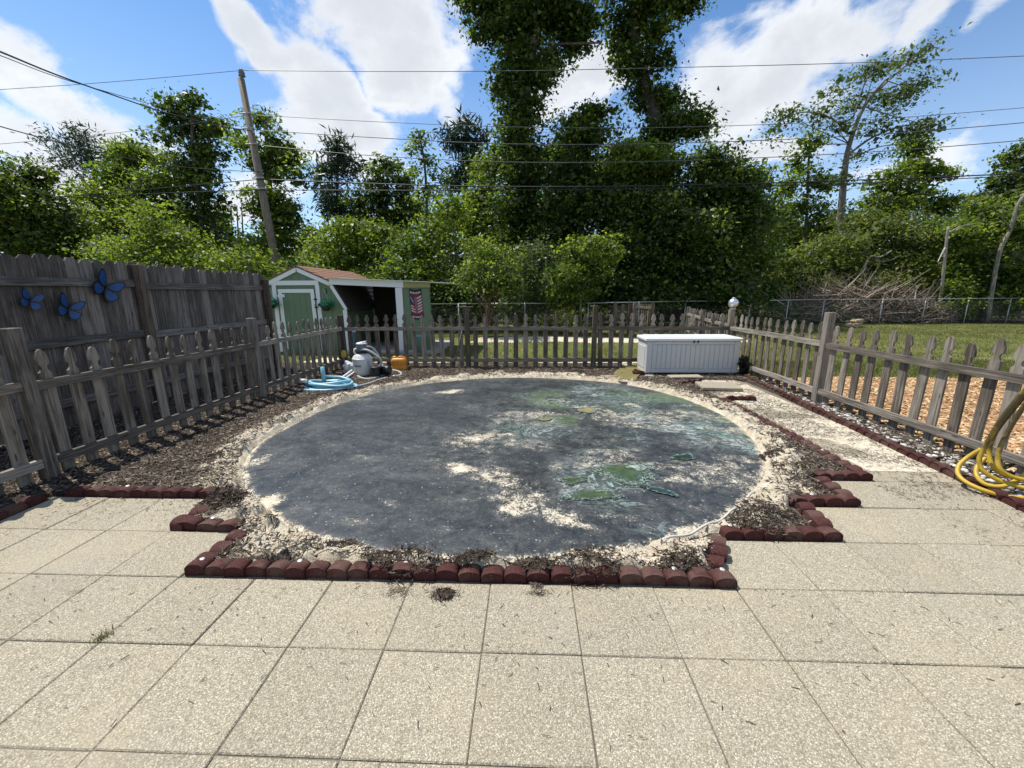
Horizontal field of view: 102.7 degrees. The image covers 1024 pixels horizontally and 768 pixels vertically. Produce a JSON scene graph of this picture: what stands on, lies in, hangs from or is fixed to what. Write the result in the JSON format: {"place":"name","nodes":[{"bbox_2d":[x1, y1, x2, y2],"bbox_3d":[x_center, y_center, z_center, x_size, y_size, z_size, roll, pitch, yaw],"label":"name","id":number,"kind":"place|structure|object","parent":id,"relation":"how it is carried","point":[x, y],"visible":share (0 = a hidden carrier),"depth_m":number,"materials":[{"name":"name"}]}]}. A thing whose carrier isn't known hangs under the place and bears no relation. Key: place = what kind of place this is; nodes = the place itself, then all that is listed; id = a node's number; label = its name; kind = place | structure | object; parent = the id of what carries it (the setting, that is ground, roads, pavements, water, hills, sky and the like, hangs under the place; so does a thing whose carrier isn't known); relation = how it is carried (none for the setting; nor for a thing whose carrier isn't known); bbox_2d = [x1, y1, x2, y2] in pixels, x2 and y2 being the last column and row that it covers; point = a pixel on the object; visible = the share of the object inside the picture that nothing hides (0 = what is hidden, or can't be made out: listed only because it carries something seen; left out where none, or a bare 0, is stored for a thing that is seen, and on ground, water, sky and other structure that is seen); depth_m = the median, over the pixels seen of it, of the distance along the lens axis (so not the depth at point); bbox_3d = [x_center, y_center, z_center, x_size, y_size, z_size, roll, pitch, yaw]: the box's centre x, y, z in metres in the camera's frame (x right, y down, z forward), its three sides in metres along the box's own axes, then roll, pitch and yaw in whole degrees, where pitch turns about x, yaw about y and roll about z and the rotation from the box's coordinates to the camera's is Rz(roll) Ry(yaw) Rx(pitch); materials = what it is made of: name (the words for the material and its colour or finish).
{"place":"outdoors","nodes":[
{"label":"outdoors","id":0,"kind":"place"},
{"bbox_2d":[0,381,1023,767],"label":"patio","id":1,"kind":"structure","parent":0,"point":[918,693],"depth_m":1.66,"materials":[{"name":"beige concrete"}]},
{"bbox_2d":[0,494,47,520],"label":"garden edging","id":2,"kind":"object","parent":1,"relation":"on","point":[23,504],"visible":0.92,"depth_m":2.79,"materials":[{"name":"red brick"}]},
{"bbox_2d":[66,485,202,498],"bbox_3d":[-2.769,0.794,3.011,0.960,0.091,0.099,0,13,2],"label":"garden edging","id":3,"kind":"object","parent":1,"relation":"on","point":[133,491],"visible":0.96,"depth_m":2.98,"materials":[{"name":"red brick"}]},
{"bbox_2d":[177,516,243,531],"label":"garden edging","id":4,"kind":"object","parent":1,"relation":"on","point":[201,524],"visible":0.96,"depth_m":2.54,"materials":[{"name":"red concrete"}]},
{"bbox_2d":[195,529,246,558],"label":"garden edging","id":5,"kind":"object","parent":1,"relation":"on","point":[219,545],"visible":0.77,"depth_m":2.32,"materials":[{"name":"red concrete"}]},
{"bbox_2d":[184,557,371,579],"bbox_3d":[-1.228,0.975,2.160,0.974,0.090,0.099,0,13,2],"label":"garden edging","id":6,"kind":"object","parent":1,"relation":"on","point":[282,568],"visible":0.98,"depth_m":2.13,"materials":[{"name":"red concrete"}]},
{"bbox_2d":[369,560,549,583],"bbox_3d":[-0.273,0.977,2.123,0.932,0.090,0.100,0,13,2],"label":"garden edging","id":7,"kind":"object","parent":1,"relation":"on","point":[489,573],"visible":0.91,"depth_m":2.09,"materials":[{"name":"red concrete"}]},
{"bbox_2d":[0,380,1023,765],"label":"litter","id":8,"kind":"object","parent":1,"relation":"on","point":[824,430],"visible":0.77,"depth_m":3.15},
{"bbox_2d":[550,565,737,588],"bbox_3d":[0.658,0.979,2.085,0.923,0.088,0.101,0,13,2],"label":"garden edging","id":9,"kind":"object","parent":1,"relation":"on","point":[714,578],"visible":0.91,"depth_m":2.06,"materials":[{"name":"red concrete"}]},
{"bbox_2d":[706,535,727,568],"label":"garden edging","id":10,"kind":"object","parent":1,"relation":"on","point":[717,556],"visible":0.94,"depth_m":2.23,"materials":[{"name":"red concrete"}]},
{"bbox_2d":[695,381,742,390],"bbox_3d":[3.119,0.032,6.194,0.560,0.045,0.400,1,14,8],"label":"loose slab","id":11,"kind":"object","parent":1,"relation":"on","point":[721,386],"depth_m":6.08,"materials":[{"name":"beige concrete"}]},
{"bbox_2d":[719,524,842,541],"bbox_3d":[1.604,0.894,2.450,0.683,0.090,0.091,0,13,2],"label":"garden edging","id":12,"kind":"object","parent":1,"relation":"on","point":[805,532],"visible":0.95,"depth_m":2.42,"materials":[{"name":"red concrete"}]},
{"bbox_2d":[779,392,843,420],"bbox_3d":[3.738,0.276,5.169,0.095,0.092,1.254,1,13,7],"label":"garden edging","id":13,"kind":"object","parent":1,"relation":"on","point":[811,407],"visible":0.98,"depth_m":5.07,"materials":[{"name":"red brick"}]},
{"bbox_2d":[794,502,832,527],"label":"garden edging","id":14,"kind":"object","parent":1,"relation":"on","point":[808,511],"visible":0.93,"depth_m":2.61,"materials":[{"name":"red brick"}]},
{"bbox_2d":[772,425,862,470],"bbox_3d":[2.759,0.586,3.801,0.095,0.089,1.135,0,13,2],"label":"garden edging","id":15,"kind":"object","parent":1,"relation":"on","point":[848,465],"visible":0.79,"depth_m":3.62,"materials":[{"name":"red brick"}]},
{"bbox_2d":[702,380,937,471],"bbox_3d":[3.306,0.291,5.189,0.660,0.008,3.840,0,13,2],"label":"sand drift","id":16,"kind":"object","parent":1,"relation":"on","point":[861,446],"visible":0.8,"depth_m":4.13,"materials":[{"name":"beige sand"}]},
{"bbox_2d":[787,493,860,507],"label":"garden edging","id":17,"kind":"object","parent":1,"relation":"on","point":[839,500],"visible":0.88,"depth_m":2.79,"materials":[{"name":"red brick"}]},
{"bbox_2d":[813,470,872,480],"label":"garden edging","id":18,"kind":"object","parent":1,"relation":"on","point":[848,475],"visible":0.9,"depth_m":3.17,"materials":[{"name":"red brick"}]},
{"bbox_2d":[730,312,1023,475],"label":"picket fence","id":19,"kind":"object","parent":1,"relation":"on","point":[827,347],"visible":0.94,"depth_m":4.24,"materials":[{"name":"grey wood"}]},
{"bbox_2d":[836,419,938,465],"bbox_3d":[3.581,0.541,3.982,0.095,0.088,1.208,1,13,7],"label":"garden edging","id":20,"kind":"object","parent":1,"relation":"on","point":[903,450],"visible":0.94,"depth_m":3.84,"materials":[{"name":"red brick"}]},
{"bbox_2d":[928,462,1023,511],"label":"garden edging","id":21,"kind":"object","parent":1,"relation":"on","point":[1016,503],"visible":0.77,"depth_m":2.97,"materials":[{"name":"red brick"}]},
{"bbox_2d":[955,387,1023,498],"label":"garden hose","id":22,"kind":"object","parent":1,"relation":"on","point":[1006,415],"visible":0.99,"depth_m":2.90,"materials":[{"name":"rubber"}]},
{"bbox_2d":[0,362,1023,572],"bbox_3d":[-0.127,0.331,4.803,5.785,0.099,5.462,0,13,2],"label":"sand","id":23,"kind":"structure","parent":0,"point":[316,553],"depth_m":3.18,"materials":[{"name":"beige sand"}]},
{"bbox_2d":[192,482,256,509],"bbox_3d":[-2.004,0.790,2.849,0.446,0.148,0.324,0,13,2],"label":"mulch heap","id":24,"kind":"object","parent":23,"relation":"on","point":[218,493],"visible":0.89,"depth_m":2.83,"materials":[{"name":"brown wood"}]},
{"bbox_2d":[352,341,372,375],"bbox_3d":[-2.641,-0.461,7.215,0.348,0.610,0.348,0,13,2],"label":"pool filter","id":25,"kind":"object","parent":23,"relation":"on","point":[361,365],"visible":0.95,"depth_m":7.11,"materials":[{"name":"beige plastic"}]},
{"bbox_2d":[360,539,450,585],"bbox_3d":[-0.558,0.928,2.241,0.547,0.124,0.397,0,13,2],"label":"mulch heap","id":26,"kind":"object","parent":23,"relation":"on","point":[382,558],"visible":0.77,"depth_m":2.16,"materials":[{"name":"brown wood"}]},
{"bbox_2d":[448,547,497,564],"bbox_3d":[-0.214,0.931,2.198,0.286,0.145,0.208,0,13,2],"label":"mulch heap","id":27,"kind":"object","parent":23,"relation":"on","point":[479,555],"visible":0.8,"depth_m":2.13,"materials":[{"name":"brown wood"}]},
{"bbox_2d":[243,378,764,560],"bbox_3d":[0.009,0.415,4.623,5.048,0.074,5.032,0,13,2],"label":"pool liner","id":28,"kind":"object","parent":23,"relation":"on","point":[385,470],"visible":1,"depth_m":3.37,"materials":[{"name":"plastic"}]},
{"bbox_2d":[212,463,712,565],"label":"loose sand","id":29,"kind":"structure","parent":28,"relation":"on","point":[652,559],"depth_m":2.25,"materials":[{"name":"beige sand"}]},
{"bbox_2d":[560,489,623,499],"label":"puddle","id":30,"kind":"object","parent":28,"relation":"on","point":[588,494],"visible":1,"depth_m":2.88,"materials":[{"name":"green liquid"}]},
{"bbox_2d":[588,462,655,484],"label":"puddle","id":31,"kind":"object","parent":28,"relation":"on","point":[622,473],"visible":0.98,"depth_m":3.21,"materials":[{"name":"green liquid"}]},
{"bbox_2d":[0,363,1023,569],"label":"mulch","id":32,"kind":"object","parent":23,"relation":"on","point":[163,446],"visible":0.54,"depth_m":3.77,"materials":[{"name":"brown wood"}]},
{"bbox_2d":[299,367,357,390],"bbox_3d":[-2.780,-0.091,6.226,0.809,0.364,0.476,0,13,2],"label":"vacuum hose","id":33,"kind":"object","parent":32,"relation":"on","point":[335,383],"visible":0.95,"depth_m":6.12,"materials":[{"name":"blue plastic"}]},
{"bbox_2d":[514,554,554,573],"bbox_3d":[0.127,0.951,2.149,0.206,0.091,0.198,-10,16,-36],"label":"mulch heap","id":34,"kind":"object","parent":23,"relation":"on","point":[536,561],"visible":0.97,"depth_m":2.13,"materials":[{"name":"brown wood"}]},
{"bbox_2d":[548,544,622,589],"bbox_3d":[0.385,0.930,2.155,0.425,0.149,0.314,0,13,2],"label":"mulch heap","id":35,"kind":"object","parent":23,"relation":"on","point":[574,571],"visible":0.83,"depth_m":2.10,"materials":[{"name":"brown wood"}]},
{"bbox_2d":[653,546,702,570],"bbox_3d":[0.871,0.915,2.159,0.273,0.087,0.201,0,13,2],"label":"mulch heap","id":36,"kind":"object","parent":23,"relation":"on","point":[674,554],"visible":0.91,"depth_m":2.13,"materials":[{"name":"brown wood"}]},
{"bbox_2d":[637,334,742,373],"bbox_3d":[3.145,-0.523,7.378,1.650,0.698,0.627,0,13,2],"label":"storage box","id":37,"kind":"object","parent":23,"relation":"on","point":[688,353],"visible":0.98,"depth_m":7.11,"materials":[{"name":"white plastic"}]},
{"bbox_2d":[723,498,807,538],"bbox_3d":[1.577,0.841,2.560,0.508,0.138,0.372,0,13,2],"label":"mulch heap","id":38,"kind":"object","parent":23,"relation":"on","point":[746,516],"visible":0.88,"depth_m":2.53,"materials":[{"name":"brown wood"}]},
{"bbox_2d":[761,380,1023,495],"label":"white pebbles","id":39,"kind":"object","parent":23,"relation":"on","point":[1019,492],"visible":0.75,"depth_m":3.58,"materials":[{"name":"white stone"}]},
{"bbox_2d":[0,0,1023,269],"label":"sky","id":40,"kind":"structure","parent":0,"point":[82,41],"materials":[{"name":"blue"}]},
{"bbox_2d":[470,337,747,342],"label":"sandy ground","id":41,"kind":"structure","parent":0,"point":[561,339],"depth_m":12.86,"materials":[{"name":"beige sand"}]},
{"bbox_2d":[281,294,1023,467],"bbox_3d":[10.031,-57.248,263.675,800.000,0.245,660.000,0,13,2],"label":"ground","id":42,"kind":"structure","parent":0,"point":[868,323],"depth_m":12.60,"materials":[{"name":"green plant"}]},
{"bbox_2d":[0,150,116,261],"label":"tree","id":43,"kind":"object","parent":42,"relation":"on","point":[29,206],"visible":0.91,"depth_m":16.09,"materials":[{"name":"green plant"}]},
{"bbox_2d":[11,117,122,263],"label":"tree","id":44,"kind":"object","parent":42,"relation":"on","point":[81,155],"visible":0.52,"depth_m":29.36,"materials":[{"name":"green plant"}]},
{"bbox_2d":[50,130,217,266],"bbox_3d":[-22.102,-9.042,24.133,7.894,10.717,7.051,10,16,40],"label":"tree","id":45,"kind":"object","parent":42,"relation":"on","point":[117,172],"visible":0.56,"depth_m":22.97,"materials":[{"name":"green plant"}]},
{"bbox_2d":[0,253,276,444],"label":"privacy fence","id":46,"kind":"object","parent":42,"relation":"on","point":[158,303],"visible":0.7,"depth_m":5.05,"materials":[{"name":"grey wood"}]},
{"bbox_2d":[57,292,85,320],"bbox_3d":[-4.741,-0.836,4.399,0.027,0.302,0.300,0,13,2],"label":"butterfly","id":47,"kind":"object","parent":46,"relation":"attached to","point":[72,314],"visible":1,"depth_m":4.39,"materials":[{"name":"blue ceramic"}]},
{"bbox_2d":[93,268,125,301],"bbox_3d":[-4.722,-1.160,4.794,0.033,0.389,0.386,0,13,2],"label":"butterfly","id":48,"kind":"object","parent":46,"relation":"attached to","point":[108,290],"visible":1,"depth_m":4.77,"materials":[{"name":"blue ceramic"}]},
{"bbox_2d":[57,190,237,270],"bbox_3d":[-11.795,-3.791,13.614,5.826,4.875,3.960,5,14,23],"label":"shrub","id":49,"kind":"object","parent":42,"relation":"on","point":[163,253],"visible":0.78,"depth_m":12.92,"materials":[{"name":"green plant"}]},
{"bbox_2d":[0,315,347,495],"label":"picket fence","id":50,"kind":"object","parent":42,"relation":"on","point":[25,386],"visible":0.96,"depth_m":3.83,"materials":[{"name":"grey wood"}]},
{"bbox_2d":[129,81,246,270],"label":"tree","id":51,"kind":"object","parent":42,"relation":"on","point":[200,152],"visible":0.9,"depth_m":22.37,"materials":[{"name":"green plant"}]},
{"bbox_2d":[154,234,297,278],"bbox_3d":[-8.899,-2.988,13.104,4.047,3.504,3.017,0,13,2],"label":"shrub","id":52,"kind":"object","parent":42,"relation":"on","point":[233,261],"visible":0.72,"depth_m":12.71,"materials":[{"name":"green plant"}]},
{"bbox_2d":[237,68,278,275],"bbox_3d":[-9.765,-6.918,16.255,0.948,9.817,0.345,0,13,2],"label":"utility pole","id":53,"kind":"object","parent":42,"relation":"on","point":[268,223],"visible":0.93,"depth_m":15.85,"materials":[{"name":"grey wood"}]},
{"bbox_2d":[0,51,250,130],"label":"service cable","id":54,"kind":"object","parent":53,"relation":"attached to","point":[4,53],"visible":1,"depth_m":10.16,"materials":[{"name":"black rubber"}]},
{"bbox_2d":[241,56,1020,71],"bbox_3d":[13.710,-11.533,14.178,47.422,0.659,0.020,0,13,2],"label":"power line","id":55,"kind":"object","parent":53,"relation":"attached to","point":[623,68],"visible":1,"depth_m":14.61,"materials":[{"name":"rubber"}]},
{"bbox_2d":[249,107,1023,127],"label":"power line","id":56,"kind":"object","parent":53,"relation":"attached to","point":[642,127],"visible":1,"depth_m":14.97,"materials":[{"name":"rubber"}]},
{"bbox_2d":[253,122,1023,144],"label":"power line","id":57,"kind":"object","parent":53,"relation":"attached to","point":[644,143],"visible":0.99,"depth_m":15.13,"materials":[{"name":"rubber"}]},
{"bbox_2d":[256,140,1023,162],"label":"power line","id":58,"kind":"object","parent":53,"relation":"attached to","point":[642,161],"visible":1,"depth_m":15.24,"materials":[{"name":"rubber"}]},
{"bbox_2d":[261,173,1023,186],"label":"power line","id":59,"kind":"object","parent":53,"relation":"attached to","point":[649,185],"visible":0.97,"depth_m":15.39,"materials":[{"name":"black rubber"}]},
{"bbox_2d":[263,175,1023,190],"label":"power line","id":60,"kind":"object","parent":53,"relation":"attached to","point":[651,188],"visible":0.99,"depth_m":15.42,"materials":[{"name":"black rubber"}]},
{"bbox_2d":[207,103,327,274],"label":"tree","id":61,"kind":"object","parent":42,"relation":"on","point":[278,163],"visible":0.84,"depth_m":21.16,"materials":[{"name":"green plant"}]},
{"bbox_2d":[268,266,376,352],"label":"garden shed","id":62,"kind":"structure","parent":42,"relation":"on","point":[298,292],"depth_m":10.32,"materials":[{"name":"green paint"}]},
{"bbox_2d":[277,289,320,348],"bbox_3d":[-5.367,-1.634,10.361,0.995,1.500,0.046,0,13,2],"label":"door","id":63,"kind":"structure","parent":62,"relation":"in","point":[298,305],"depth_m":10.31,"materials":[{"name":"green paint"}]},
{"bbox_2d":[300,123,370,250],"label":"tree","id":64,"kind":"object","parent":42,"relation":"on","point":[338,163],"visible":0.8,"depth_m":33.04,"materials":[{"name":"green plant"}]},
{"bbox_2d":[289,206,406,277],"bbox_3d":[-7.568,-5.380,19.383,6.155,5.417,3.989,0,13,2],"label":"bush","id":65,"kind":"object","parent":42,"relation":"on","point":[362,234],"visible":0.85,"depth_m":18.52,"materials":[{"name":"green plant"}]},
{"bbox_2d":[253,256,502,326],"bbox_3d":[-5.848,-3.519,16.296,11.899,3.120,3.888,0,13,2],"label":"bush","id":66,"kind":"object","parent":42,"relation":"on","point":[451,294],"visible":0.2,"depth_m":15.73,"materials":[{"name":"green plant"}]},
{"bbox_2d":[332,151,429,266],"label":"tree","id":67,"kind":"object","parent":42,"relation":"on","point":[387,168],"visible":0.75,"depth_m":30.61,"materials":[{"name":"green plant"}]},
{"bbox_2d":[294,198,497,267],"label":"tree","id":68,"kind":"object","parent":42,"relation":"on","point":[414,218],"visible":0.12,"depth_m":35.67,"materials":[{"name":"green plant"}]},
{"bbox_2d":[347,340,449,354],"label":"concrete slab","id":69,"kind":"structure","parent":42,"relation":"on","point":[401,352],"depth_m":10.67,"materials":[{"name":"grey concrete"}]},
{"bbox_2d":[324,277,454,349],"bbox_3d":[-3.057,-1.936,11.168,2.963,1.853,2.200,0,13,2],"label":"lean to","id":70,"kind":"object","parent":69,"relation":"on","point":[391,298],"visible":0.71,"depth_m":10.20,"materials":[{"name":"white paint"}]},
{"bbox_2d":[395,127,453,243],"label":"tree","id":71,"kind":"object","parent":42,"relation":"on","point":[426,161],"visible":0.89,"depth_m":25.91,"materials":[{"name":"green plant"}]},
{"bbox_2d":[364,183,487,326],"bbox_3d":[-3.891,-5.052,16.866,5.674,5.833,4.042,9,16,36],"label":"bush","id":72,"kind":"object","parent":42,"relation":"on","point":[408,253],"visible":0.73,"depth_m":16.20,"materials":[{"name":"green plant"}]},
{"bbox_2d":[430,105,499,270],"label":"tree","id":73,"kind":"object","parent":42,"relation":"on","point":[455,148],"visible":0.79,"depth_m":30.47,"materials":[{"name":"green plant"}]},
{"bbox_2d":[445,150,512,320],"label":"tree","id":74,"kind":"object","parent":42,"relation":"on","point":[482,228],"visible":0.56,"depth_m":20.39,"materials":[{"name":"green plant"}]},
{"bbox_2d":[448,233,527,326],"bbox_3d":[-0.709,-3.290,13.892,2.986,3.644,3.105,0,13,2],"label":"crape myrtle","id":75,"kind":"object","parent":42,"relation":"on","point":[477,276],"visible":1,"depth_m":13.37,"materials":[{"name":"green plant"}]},
{"bbox_2d":[7,209,1023,306],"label":"woods","id":76,"kind":"object","parent":42,"relation":"on","point":[460,255],"depth_m":40.58,"materials":[{"name":"green plant"}]},
{"bbox_2d":[477,231,573,330],"bbox_3d":[0.465,-3.676,15.349,3.793,3.764,3.704,0,13,2],"label":"shrub","id":77,"kind":"object","parent":42,"relation":"on","point":[534,253],"visible":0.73,"depth_m":15.06,"materials":[{"name":"green plant"}]},
{"bbox_2d":[444,0,613,322],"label":"tree","id":78,"kind":"object","parent":42,"relation":"on","point":[512,29],"visible":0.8,"depth_m":17.90,"materials":[{"name":"green plant"}]},
{"bbox_2d":[344,305,734,366],"bbox_3d":[0.462,-0.752,7.891,7.436,1.491,0.132,0,13,1],"label":"picket fence","id":79,"kind":"object","parent":42,"relation":"on","point":[545,328],"visible":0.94,"depth_m":7.87,"materials":[{"name":"grey wood"}]},
{"bbox_2d":[535,229,630,334],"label":"tree","id":80,"kind":"object","parent":42,"relation":"on","point":[570,275],"visible":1,"depth_m":14.01,"materials":[{"name":"green plant"}]},
{"bbox_2d":[512,92,659,321],"bbox_3d":[3.377,-7.285,18.382,7.084,9.450,6.390,0,13,2],"label":"tree","id":81,"kind":"object","parent":42,"relation":"on","point":[574,211],"visible":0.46,"depth_m":17.20,"materials":[{"name":"green plant"}]},
{"bbox_2d":[452,124,781,269],"bbox_3d":[5.536,-9.131,23.196,18.050,10.930,7.755,0,13,2],"label":"tree","id":82,"kind":"object","parent":42,"relation":"on","point":[554,147],"visible":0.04,"depth_m":22.50,"materials":[{"name":"green plant"}]},
{"bbox_2d":[580,130,695,324],"bbox_3d":[5.265,-6.302,17.562,5.268,7.878,4.198,0,13,2],"label":"tree","id":83,"kind":"object","parent":42,"relation":"on","point":[624,167],"visible":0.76,"depth_m":16.23,"materials":[{"name":"green plant"}]},
{"bbox_2d":[632,302,654,333],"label":"wooden gate","id":84,"kind":"structure","parent":42,"relation":"on","point":[646,308],"depth_m":14.04,"materials":[{"name":"wood"}]},
{"bbox_2d":[591,0,730,319],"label":"tree","id":85,"kind":"object","parent":42,"relation":"on","point":[632,31],"visible":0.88,"depth_m":18.70,"materials":[{"name":"green plant"}]},
{"bbox_2d":[578,133,807,320],"bbox_3d":[6.876,-6.007,17.123,8.957,7.487,5.698,0,13,2],"label":"tree","id":86,"kind":"object","parent":42,"relation":"on","point":[701,262],"visible":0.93,"depth_m":16.12,"materials":[{"name":"green plant"}]},
{"bbox_2d":[685,307,726,333],"bbox_3d":[5.225,-1.408,11.250,0.097,1.256,5.049,3,13,14],"label":"picket fence","id":87,"kind":"object","parent":42,"relation":"on","point":[690,312],"visible":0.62,"depth_m":11.52,"materials":[{"name":"wood"}]},
{"bbox_2d":[431,293,1022,331],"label":"undergrowth","id":88,"kind":"object","parent":42,"relation":"on","point":[764,312],"visible":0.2,"depth_m":18.23,"materials":[{"name":"green plant"}]},
{"bbox_2d":[431,298,1023,334],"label":"chain link fence","id":89,"kind":"object","parent":42,"relation":"on","point":[749,309],"visible":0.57,"depth_m":17.64,"materials":[{"name":"metal"}]},
{"bbox_2d":[738,161,803,321],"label":"tree","id":90,"kind":"object","parent":42,"relation":"on","point":[764,265],"visible":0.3,"depth_m":18.90,"materials":[{"name":"green plant"}]},
{"bbox_2d":[765,121,857,312],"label":"tree","id":91,"kind":"object","parent":42,"relation":"on","point":[806,207],"visible":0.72,"depth_m":26.91,"materials":[{"name":"green plant"}]},
{"bbox_2d":[761,261,953,314],"bbox_3d":[16.596,-4.606,20.627,9.386,3.108,4.263,0,13,2],"label":"bush","id":92,"kind":"object","parent":42,"relation":"on","point":[902,280],"visible":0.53,"depth_m":19.70,"materials":[{"name":"green plant"}]},
{"bbox_2d":[747,21,983,307],"bbox_3d":[18.552,-11.279,22.901,11.235,15.115,5.405,-2,13,-10],"label":"tree","id":93,"kind":"object","parent":42,"relation":"on","point":[886,101],"visible":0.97,"depth_m":22.39,"materials":[{"name":"green plant"}]},
{"bbox_2d":[766,259,976,323],"bbox_3d":[16.806,-3.922,19.131,10.966,3.852,3.141,0,13,2],"label":"brush pile","id":94,"kind":"object","parent":42,"relation":"on","point":[864,293],"visible":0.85,"depth_m":18.84,"materials":[{"name":"brown plant"}]},
{"bbox_2d":[767,202,982,300],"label":"tree","id":95,"kind":"object","parent":42,"relation":"on","point":[850,249],"visible":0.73,"depth_m":20.23,"materials":[{"name":"green plant"}]},
{"bbox_2d":[745,203,1019,307],"bbox_3d":[31.234,-11.295,35.690,23.832,9.431,7.380,0,13,2],"label":"tree","id":96,"kind":"object","parent":42,"relation":"on","point":[795,239],"visible":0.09,"depth_m":34.38,"materials":[{"name":"green plant"}]},
{"bbox_2d":[837,128,975,302],"bbox_3d":[24.836,-10.309,26.371,7.248,11.692,4.766,-2,13,-6],"label":"tree","id":97,"kind":"object","parent":42,"relation":"on","point":[909,193],"visible":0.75,"depth_m":25.34,"materials":[{"name":"green plant"}]},
{"bbox_2d":[921,268,996,321],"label":"shrub","id":98,"kind":"object","parent":42,"relation":"on","point":[952,287],"visible":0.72,"depth_m":18.92,"materials":[{"name":"green plant"}]},
{"bbox_2d":[900,191,1023,320],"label":"thicket","id":99,"kind":"object","parent":42,"relation":"on","point":[1010,280],"visible":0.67,"depth_m":19.29,"materials":[{"name":"green plant"}]},
{"bbox_2d":[950,137,1023,312],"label":"tree","id":100,"kind":"object","parent":42,"relation":"on","point":[1009,187],"visible":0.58,"depth_m":26.47,"materials":[{"name":"green plant"}]},
{"bbox_2d":[984,193,1023,322],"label":"dead tree","id":101,"kind":"object","parent":42,"relation":"on","point":[997,261],"visible":0.96,"depth_m":18.55,"materials":[{"name":"grey wood"}]},
{"bbox_2d":[761,376,1023,472],"bbox_3d":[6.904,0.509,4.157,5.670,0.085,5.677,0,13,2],"label":"wood chips","id":102,"kind":"object","parent":0,"point":[884,420],"visible":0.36,"depth_m":5.26,"materials":[{"name":"brown wood"}]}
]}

